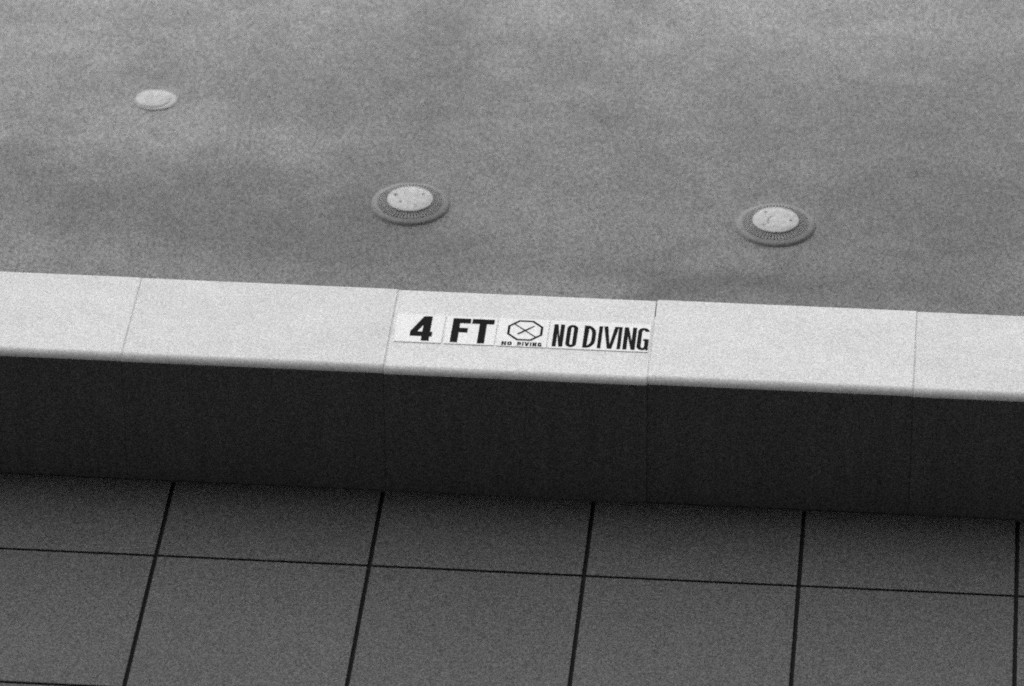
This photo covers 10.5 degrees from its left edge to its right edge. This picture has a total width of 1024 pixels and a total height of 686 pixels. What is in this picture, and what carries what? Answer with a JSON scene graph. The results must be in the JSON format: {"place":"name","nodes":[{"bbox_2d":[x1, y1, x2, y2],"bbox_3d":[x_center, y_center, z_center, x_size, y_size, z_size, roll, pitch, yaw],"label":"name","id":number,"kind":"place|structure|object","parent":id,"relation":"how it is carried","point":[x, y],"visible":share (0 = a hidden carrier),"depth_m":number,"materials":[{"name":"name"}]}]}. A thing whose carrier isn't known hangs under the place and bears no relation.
{"place":"outdoors","nodes":[
{"label":"outdoors","id":0,"kind":"place"},
{"bbox_2d":[0,0,1023,315],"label":"pool floor","id":1,"kind":"structure","parent":0,"point":[646,150],"depth_m":20.36,"materials":[{"name":"paint"}]},
{"bbox_2d":[135,90,176,110],"bbox_3d":[-1.323,-0.904,20.642,0.156,0.011,0.156,3,31,4],"label":"floor inlet","id":2,"kind":"object","parent":1,"relation":"on","point":[154,100],"visible":1,"depth_m":20.63,"materials":[{"name":"white plastic"}]},
{"bbox_2d":[370,183,449,225],"bbox_3d":[-0.367,-0.509,20.013,0.288,0.031,0.288,3,34,4],"label":"drain cover","id":3,"kind":"object","parent":1,"relation":"on","point":[409,204],"visible":1,"depth_m":19.98,"materials":[{"name":"grey plastic"}]},
{"bbox_2d":[735,203,815,246],"bbox_3d":[0.943,-0.430,19.881,0.288,0.031,0.288,3,34,4],"label":"drain cover","id":4,"kind":"object","parent":1,"relation":"on","point":[775,225],"visible":1,"depth_m":19.85,"materials":[{"name":"grey plastic"}]},
{"bbox_2d":[0,473,1023,685],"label":"deck","id":5,"kind":"structure","parent":0,"point":[116,582],"depth_m":16.56,"materials":[{"name":"grey tile"}]},
{"label":"ground","id":6,"kind":"structure","parent":0,"visible":0},
{"bbox_2d":[0,272,1023,521],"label":"pool wall","id":7,"kind":"structure","parent":6,"relation":"on","point":[854,410],"depth_m":16.87,"materials":[{"name":"concrete"}]},
{"bbox_2d":[394,314,445,343],"bbox_3d":[-0.281,-0.044,16.938,0.145,0.004,0.152,3,34,4],"label":"depth marker","id":8,"kind":"object","parent":7,"relation":"on","point":[414,328],"visible":1,"depth_m":16.93,"materials":[{"name":"white tile"}]},
{"bbox_2d":[444,316,497,345],"bbox_3d":[-0.125,-0.037,16.926,0.152,0.004,0.152,3,34,4],"label":"depth marker","id":9,"kind":"object","parent":7,"relation":"on","point":[461,330],"visible":1,"depth_m":16.92,"materials":[{"name":"white tile"}]},
{"bbox_2d":[496,318,549,347],"bbox_3d":[0.033,-0.030,16.913,0.152,0.004,0.152,3,34,4],"label":"sign","id":10,"kind":"object","parent":7,"relation":"on","point":[528,333],"visible":1,"depth_m":16.91,"materials":[{"name":"white tile"}]},
{"bbox_2d":[547,320,650,352],"bbox_3d":[0.266,-0.020,16.896,0.306,0.004,0.152,3,34,4],"label":"sign","id":11,"kind":"object","parent":7,"relation":"on","point":[597,336],"visible":1,"depth_m":16.89,"materials":[{"name":"white tile"}]}
]}

